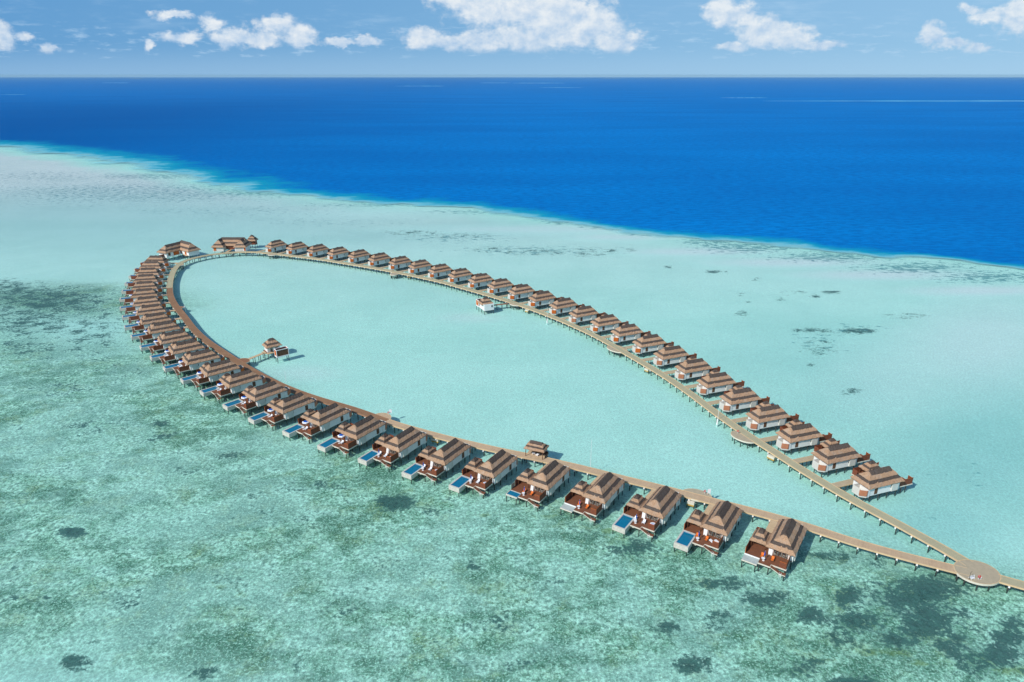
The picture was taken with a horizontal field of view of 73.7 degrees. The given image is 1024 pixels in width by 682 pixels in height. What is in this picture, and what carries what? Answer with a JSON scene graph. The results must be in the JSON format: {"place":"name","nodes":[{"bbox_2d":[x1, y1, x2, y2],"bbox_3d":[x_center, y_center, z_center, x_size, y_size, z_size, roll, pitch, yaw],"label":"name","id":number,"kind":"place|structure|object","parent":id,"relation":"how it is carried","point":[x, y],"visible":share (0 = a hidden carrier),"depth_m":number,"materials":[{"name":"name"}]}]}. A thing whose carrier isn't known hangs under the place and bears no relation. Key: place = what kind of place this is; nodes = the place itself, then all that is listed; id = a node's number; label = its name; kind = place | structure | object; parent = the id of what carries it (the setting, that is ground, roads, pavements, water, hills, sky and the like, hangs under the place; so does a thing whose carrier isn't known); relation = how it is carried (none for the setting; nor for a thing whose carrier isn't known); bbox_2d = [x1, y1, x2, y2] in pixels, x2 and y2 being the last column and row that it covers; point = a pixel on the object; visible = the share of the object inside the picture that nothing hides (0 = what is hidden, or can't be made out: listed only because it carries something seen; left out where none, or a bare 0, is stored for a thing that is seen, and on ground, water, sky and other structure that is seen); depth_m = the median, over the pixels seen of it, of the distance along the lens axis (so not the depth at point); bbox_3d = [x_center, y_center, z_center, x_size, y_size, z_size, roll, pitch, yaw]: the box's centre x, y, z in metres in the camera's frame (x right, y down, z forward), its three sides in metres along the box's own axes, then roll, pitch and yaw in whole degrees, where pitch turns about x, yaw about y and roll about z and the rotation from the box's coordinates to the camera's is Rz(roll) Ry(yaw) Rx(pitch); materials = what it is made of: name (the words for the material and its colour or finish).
{"place":"outdoors","nodes":[
{"label":"outdoors","id":0,"kind":"place"},
{"bbox_2d":[0,145,1023,681],"bbox_3d":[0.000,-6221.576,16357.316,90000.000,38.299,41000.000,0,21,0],"label":"seabed","id":1,"kind":"structure","parent":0,"point":[158,523],"depth_m":234.42,"materials":[{"name":"teal sand"}]},
{"bbox_2d":[119,288,166,305],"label":"thatched villa","id":2,"kind":"object","parent":1,"relation":"on","point":[138,292],"visible":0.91,"depth_m":382.43,"materials":[{"name":"brown paint"}]},
{"bbox_2d":[121,281,165,296],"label":"thatched villa","id":3,"kind":"object","parent":1,"relation":"on","point":[145,284],"visible":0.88,"depth_m":396.17,"materials":[{"name":"brown paint"}]},
{"bbox_2d":[119,296,169,314],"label":"thatched villa","id":4,"kind":"object","parent":1,"relation":"on","point":[139,302],"visible":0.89,"depth_m":368.66,"materials":[{"name":"brown paint"}]},
{"bbox_2d":[124,274,166,288],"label":"thatched villa","id":5,"kind":"object","parent":1,"relation":"on","point":[148,277],"visible":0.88,"depth_m":409.94,"materials":[{"name":"grey paint"}]},
{"bbox_2d":[122,303,174,324],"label":"thatched villa","id":6,"kind":"object","parent":1,"relation":"on","point":[142,310],"visible":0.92,"depth_m":355.68,"materials":[{"name":"grey paint"}]},
{"bbox_2d":[128,267,168,281],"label":"thatched villa","id":7,"kind":"object","parent":1,"relation":"on","point":[153,271],"visible":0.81,"depth_m":423.93,"materials":[{"name":"grey paint"}]},
{"bbox_2d":[124,312,181,333],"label":"thatched villa","id":8,"kind":"object","parent":1,"relation":"on","point":[146,320],"visible":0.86,"depth_m":342.51,"materials":[{"name":"grey paint"}]},
{"bbox_2d":[134,261,171,274],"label":"thatched villa","id":9,"kind":"object","parent":1,"relation":"on","point":[156,265],"visible":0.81,"depth_m":438.59,"materials":[{"name":"grey paint"}]},
{"bbox_2d":[140,255,176,270],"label":"thatched villa","id":10,"kind":"object","parent":1,"relation":"on","point":[162,260],"visible":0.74,"depth_m":452.10,"materials":[{"name":"grey paint"}]},
{"bbox_2d":[130,320,187,344],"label":"thatched villa","id":11,"kind":"object","parent":1,"relation":"on","point":[154,330],"visible":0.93,"depth_m":330.42,"materials":[{"name":"grey paint"}]},
{"bbox_2d":[139,330,196,354],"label":"thatched villa","id":12,"kind":"object","parent":1,"relation":"on","point":[165,339],"visible":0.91,"depth_m":317.91,"materials":[{"name":"grey paint"}]},
{"bbox_2d":[156,240,200,260],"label":"family villa","id":13,"kind":"object","parent":1,"relation":"on","point":[185,248],"visible":0.98,"depth_m":479.60,"materials":[{"name":"brown paint"}]},
{"bbox_2d":[150,339,208,365],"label":"thatched villa","id":14,"kind":"object","parent":1,"relation":"on","point":[177,350],"visible":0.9,"depth_m":306.46,"materials":[{"name":"grey paint"}]},
{"bbox_2d":[163,349,224,378],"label":"thatched villa","id":15,"kind":"object","parent":1,"relation":"on","point":[194,360],"visible":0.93,"depth_m":295.53,"materials":[{"name":"grey paint"}]},
{"bbox_2d":[180,359,244,390],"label":"thatched villa","id":16,"kind":"object","parent":1,"relation":"on","point":[214,371],"visible":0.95,"depth_m":284.37,"materials":[{"name":"brown paint"}]},
{"bbox_2d":[211,237,251,255],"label":"family villa","id":17,"kind":"object","parent":1,"relation":"on","point":[229,244],"visible":0.98,"depth_m":493.29,"materials":[{"name":"brown paint"}]},
{"bbox_2d":[199,369,265,403],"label":"thatched villa","id":18,"kind":"object","parent":1,"relation":"on","point":[238,382],"visible":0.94,"depth_m":274.28,"materials":[{"name":"grey paint"}]},
{"bbox_2d":[240,358,249,364],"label":"lookout deck","id":19,"kind":"structure","parent":1,"relation":"on","point":[246,360],"depth_m":302.93,"materials":[{"name":"brown wood"}]},
{"bbox_2d":[247,235,257,248],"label":"garden hut","id":20,"kind":"object","parent":1,"relation":"on","point":[252,239],"visible":0.93,"depth_m":509.08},
{"bbox_2d":[222,381,290,416],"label":"thatched villa","id":21,"kind":"object","parent":1,"relation":"on","point":[263,394],"visible":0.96,"depth_m":263.41,"materials":[{"name":"brown wood"}]},
{"bbox_2d":[247,338,289,363],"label":"spa pavilion","id":22,"kind":"structure","parent":1,"relation":"on","point":[272,346],"depth_m":310.41,"materials":[{"name":"brown paint"}]},
{"bbox_2d":[260,239,290,254],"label":"thatched villa","id":23,"kind":"object","parent":1,"relation":"on","point":[275,245],"visible":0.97,"depth_m":493.01,"materials":[{"name":"brown paint"}]},
{"bbox_2d":[248,392,317,429],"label":"thatched villa","id":24,"kind":"object","parent":1,"relation":"on","point":[294,405],"visible":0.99,"depth_m":253.73,"materials":[{"name":"brown wood"}]},
{"bbox_2d":[279,241,311,256],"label":"thatched villa","id":25,"kind":"object","parent":1,"relation":"on","point":[296,247],"visible":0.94,"depth_m":487.48,"materials":[{"name":"grey paint"}]},
{"bbox_2d":[299,244,332,258],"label":"thatched villa","id":26,"kind":"object","parent":1,"relation":"on","point":[317,249],"visible":0.93,"depth_m":480.76,"materials":[{"name":"grey paint"}]},
{"bbox_2d":[282,403,351,443],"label":"thatched villa","id":27,"kind":"object","parent":1,"relation":"on","point":[327,417],"visible":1,"depth_m":245.08,"materials":[{"name":"brown wood"}]},
{"bbox_2d":[320,246,352,261],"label":"thatched villa","id":28,"kind":"object","parent":1,"relation":"on","point":[338,252],"visible":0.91,"depth_m":473.32,"materials":[{"name":"grey paint"}]},
{"bbox_2d":[317,415,386,458],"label":"thatched villa","id":29,"kind":"object","parent":1,"relation":"on","point":[364,430],"visible":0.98,"depth_m":235.88,"materials":[{"name":"brown wood"}]},
{"bbox_2d":[341,249,373,263],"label":"thatched villa","id":30,"kind":"object","parent":1,"relation":"on","point":[358,255],"visible":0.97,"depth_m":466.10,"materials":[{"name":"grey paint"}]},
{"bbox_2d":[360,252,394,267],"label":"thatched villa","id":31,"kind":"object","parent":1,"relation":"on","point":[380,258],"visible":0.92,"depth_m":457.78,"materials":[{"name":"grey paint"}]},
{"bbox_2d":[377,413,390,418],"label":"lookout deck","id":32,"kind":"structure","parent":1,"relation":"on","point":[385,415],"depth_m":254.02,"materials":[{"name":"beige wood"}]},
{"bbox_2d":[358,426,427,471],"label":"thatched villa","id":33,"kind":"object","parent":1,"relation":"on","point":[407,441],"visible":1,"depth_m":228.09,"materials":[{"name":"brown wood"}]},
{"bbox_2d":[390,273,397,278],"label":"lookout deck","id":34,"kind":"structure","parent":1,"relation":"on","point":[395,275],"depth_m":433.99,"materials":[{"name":"beige wood"}]},
{"bbox_2d":[379,256,413,272],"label":"thatched villa","id":35,"kind":"object","parent":1,"relation":"on","point":[399,262],"visible":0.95,"depth_m":449.08,"materials":[{"name":"grey paint"}]},
{"bbox_2d":[399,259,436,275],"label":"thatched villa","id":36,"kind":"object","parent":1,"relation":"on","point":[420,265],"visible":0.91,"depth_m":440.34,"materials":[{"name":"grey paint"}]},
{"bbox_2d":[431,438,438,444],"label":"service box","id":37,"kind":"object","parent":1,"relation":"on","point":[434,440],"visible":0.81,"depth_m":239.04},
{"bbox_2d":[401,438,470,485],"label":"thatched villa","id":38,"kind":"object","parent":1,"relation":"on","point":[449,455],"visible":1,"depth_m":220.35,"materials":[{"name":"brown wood"}]},
{"bbox_2d":[419,263,455,278],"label":"thatched villa","id":39,"kind":"object","parent":1,"relation":"on","point":[440,270],"visible":0.91,"depth_m":430.62,"materials":[{"name":"grey paint"}]},
{"bbox_2d":[440,268,477,286],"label":"thatched villa","id":40,"kind":"object","parent":1,"relation":"on","point":[460,274],"visible":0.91,"depth_m":420.86,"materials":[{"name":"grey paint"}]},
{"bbox_2d":[460,273,497,289],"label":"thatched villa","id":41,"kind":"object","parent":1,"relation":"on","point":[480,279],"visible":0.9,"depth_m":409.98,"materials":[{"name":"grey paint"}]},
{"bbox_2d":[449,449,517,498],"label":"thatched villa","id":42,"kind":"object","parent":1,"relation":"on","point":[494,469],"visible":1,"depth_m":213.47,"materials":[{"name":"brown wood"}]},
{"bbox_2d":[481,474,489,480],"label":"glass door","id":43,"kind":"structure","parent":42,"relation":"in","point":[482,476],"depth_m":213.47,"materials":[{"name":"glass"}]},
{"bbox_2d":[476,297,507,314],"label":"spa pavilion","id":44,"kind":"structure","parent":1,"relation":"on","point":[486,304],"depth_m":370.00,"materials":[{"name":"white paint"}]},
{"bbox_2d":[478,278,518,294],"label":"thatched villa","id":45,"kind":"object","parent":1,"relation":"on","point":[500,285],"visible":0.94,"depth_m":399.42,"materials":[{"name":"grey paint"}]},
{"bbox_2d":[499,284,540,301],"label":"thatched villa","id":46,"kind":"object","parent":1,"relation":"on","point":[519,291],"visible":0.93,"depth_m":388.70,"materials":[{"name":"brown wood"}]},
{"bbox_2d":[523,440,548,465],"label":"open shelter","id":47,"kind":"object","parent":1,"relation":"on","point":[533,446],"visible":0.99,"depth_m":225.50,"materials":[{"name":"beige wood"}]},
{"bbox_2d":[506,460,569,511],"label":"thatched villa","id":48,"kind":"object","parent":1,"relation":"on","point":[547,479],"visible":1,"depth_m":207.73,"materials":[{"name":"brown wood"}]},
{"bbox_2d":[534,486,544,492],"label":"glass door","id":49,"kind":"structure","parent":48,"relation":"in","point":[535,488],"depth_m":207.23,"materials":[{"name":"glass"}]},
{"bbox_2d":[521,290,561,308],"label":"thatched villa","id":50,"kind":"object","parent":1,"relation":"on","point":[541,297],"visible":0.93,"depth_m":376.82,"materials":[{"name":"brown wood"}]},
{"bbox_2d":[541,297,583,316],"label":"thatched villa","id":51,"kind":"object","parent":1,"relation":"on","point":[562,305],"visible":0.96,"depth_m":364.88,"materials":[{"name":"brown wood"}]},
{"bbox_2d":[166,251,968,581],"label":"boardwalk","id":52,"kind":"structure","parent":1,"relation":"on","point":[704,499],"depth_m":220.92,"materials":[{"name":"brown wood"}]},
{"bbox_2d":[562,305,605,325],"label":"thatched villa","id":53,"kind":"object","parent":1,"relation":"on","point":[583,313],"visible":0.94,"depth_m":352.37,"materials":[{"name":"brown wood"}]},
{"bbox_2d":[560,472,624,525],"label":"thatched villa","id":54,"kind":"object","parent":1,"relation":"on","point":[598,494],"visible":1,"depth_m":201.41,"materials":[{"name":"brown wood"}]},
{"bbox_2d":[589,499,600,506],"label":"glass door","id":55,"kind":"structure","parent":54,"relation":"in","point":[596,503],"depth_m":200.78,"materials":[{"name":"glass"}]},
{"bbox_2d":[583,313,628,335],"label":"thatched villa","id":56,"kind":"object","parent":1,"relation":"on","point":[604,321],"visible":0.97,"depth_m":339.72,"materials":[{"name":"brown wood"}]},
{"bbox_2d":[607,345,626,357],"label":"lookout deck","id":57,"kind":"structure","parent":1,"relation":"on","point":[610,348],"depth_m":315.06,"materials":[{"name":"beige wood"}]},
{"bbox_2d":[268,252,972,565],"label":"boardwalk","id":58,"kind":"structure","parent":1,"relation":"on","point":[950,553],"depth_m":248.73,"materials":[{"name":"brown wood"}]},
{"bbox_2d":[601,322,650,344],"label":"thatched villa","id":59,"kind":"object","parent":1,"relation":"on","point":[626,331],"visible":0.95,"depth_m":326.79,"materials":[{"name":"brown wood"}]},
{"bbox_2d":[612,485,681,541],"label":"thatched villa","id":60,"kind":"object","parent":1,"relation":"on","point":[658,506],"visible":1,"depth_m":194.41,"materials":[{"name":"brown wood"}]},
{"bbox_2d":[646,513,658,521],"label":"glass door","id":61,"kind":"structure","parent":60,"relation":"in","point":[653,518],"depth_m":194.03,"materials":[{"name":"glass"}]},
{"bbox_2d":[621,332,673,356],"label":"thatched villa","id":62,"kind":"object","parent":1,"relation":"on","point":[648,342],"visible":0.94,"depth_m":313.72,"materials":[{"name":"brown wood"}]},
{"bbox_2d":[642,344,696,369],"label":"thatched villa","id":63,"kind":"object","parent":1,"relation":"on","point":[671,354],"visible":0.97,"depth_m":300.55,"materials":[{"name":"brown wood"}]},
{"bbox_2d":[686,500,694,509],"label":"service box","id":64,"kind":"object","parent":1,"relation":"on","point":[690,503],"visible":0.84,"depth_m":203.86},
{"bbox_2d":[664,356,720,383],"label":"thatched villa","id":65,"kind":"object","parent":1,"relation":"on","point":[691,367],"visible":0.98,"depth_m":286.91,"materials":[{"name":"brown wood"}]},
{"bbox_2d":[684,488,711,507],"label":"lookout deck","id":66,"kind":"structure","parent":1,"relation":"on","point":[698,491],"depth_m":207.18,"materials":[{"name":"beige wood"}]},
{"bbox_2d":[673,501,742,559],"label":"thatched villa","id":67,"kind":"object","parent":1,"relation":"on","point":[719,521],"visible":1,"depth_m":187.40,"materials":[{"name":"brown wood"}]},
{"bbox_2d":[708,530,721,538],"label":"glass door","id":68,"kind":"structure","parent":67,"relation":"in","point":[714,534],"depth_m":186.90,"materials":[{"name":"glass"}]},
{"bbox_2d":[685,369,744,398],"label":"thatched villa","id":69,"kind":"object","parent":1,"relation":"on","point":[714,381],"visible":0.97,"depth_m":273.63,"materials":[{"name":"brown wood"}]},
{"bbox_2d":[708,384,769,416],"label":"thatched villa","id":70,"kind":"object","parent":1,"relation":"on","point":[738,397],"visible":0.97,"depth_m":259.89,"materials":[{"name":"brown wood"}]},
{"bbox_2d":[731,431,753,448],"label":"lookout deck","id":71,"kind":"structure","parent":1,"relation":"on","point":[738,436],"depth_m":238.61,"materials":[{"name":"beige wood"}]},
{"bbox_2d":[731,401,798,434],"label":"thatched villa","id":72,"kind":"object","parent":1,"relation":"on","point":[764,414],"visible":0.98,"depth_m":246.57,"materials":[{"name":"brown wood"}]},
{"bbox_2d":[767,454,775,462],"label":"service box","id":73,"kind":"object","parent":1,"relation":"on","point":[771,457],"visible":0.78,"depth_m":228.10,"materials":[{"name":"white"}]},
{"bbox_2d":[741,518,807,580],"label":"thatched villa","id":74,"kind":"object","parent":1,"relation":"on","point":[780,540],"visible":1,"depth_m":180.01,"materials":[{"name":"brown wood"}]},
{"bbox_2d":[773,550,787,559],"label":"glass door","id":75,"kind":"structure","parent":74,"relation":"in","point":[775,552],"depth_m":179.17,"materials":[{"name":"glass"}]},
{"bbox_2d":[759,419,831,454],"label":"thatched villa","id":76,"kind":"object","parent":1,"relation":"on","point":[795,433],"visible":0.98,"depth_m":233.45,"materials":[{"name":"brown wood"}]},
{"bbox_2d":[792,438,870,477],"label":"thatched villa","id":77,"kind":"object","parent":1,"relation":"on","point":[829,454],"visible":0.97,"depth_m":220.88,"materials":[{"name":"brown wood"}]},
{"bbox_2d":[832,460,913,501],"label":"thatched villa","id":78,"kind":"object","parent":1,"relation":"on","point":[869,478],"visible":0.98,"depth_m":207.76,"materials":[{"name":"brown wood"}]},
{"bbox_2d":[953,559,1000,590],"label":"junction deck","id":79,"kind":"structure","parent":1,"relation":"on","point":[990,576],"depth_m":173.77,"materials":[{"name":"beige wood"}]},
{"bbox_2d":[998,574,1023,593],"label":"boardwalk","id":80,"kind":"structure","parent":1,"relation":"on","point":[1006,581],"depth_m":170.44,"materials":[{"name":"brown wood"}]},
{"bbox_2d":[0,77,1023,268],"bbox_3d":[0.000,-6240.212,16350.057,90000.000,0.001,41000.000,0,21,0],"label":"water","id":81,"kind":"structure","parent":0,"point":[860,165],"depth_m":1245.66,"materials":[{"name":"blue liquid"}]},
{"bbox_2d":[0,0,1023,76],"label":"sky","id":82,"kind":"structure","parent":0,"point":[39,38],"materials":[{"name":"blue"}]},
{"bbox_2d":[887,100,1023,100],"bbox_3d":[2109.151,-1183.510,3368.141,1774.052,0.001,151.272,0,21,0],"label":"shallow reef","id":83,"kind":"object","parent":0,"point":[954,100],"visible":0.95,"depth_m":3425.34}
]}

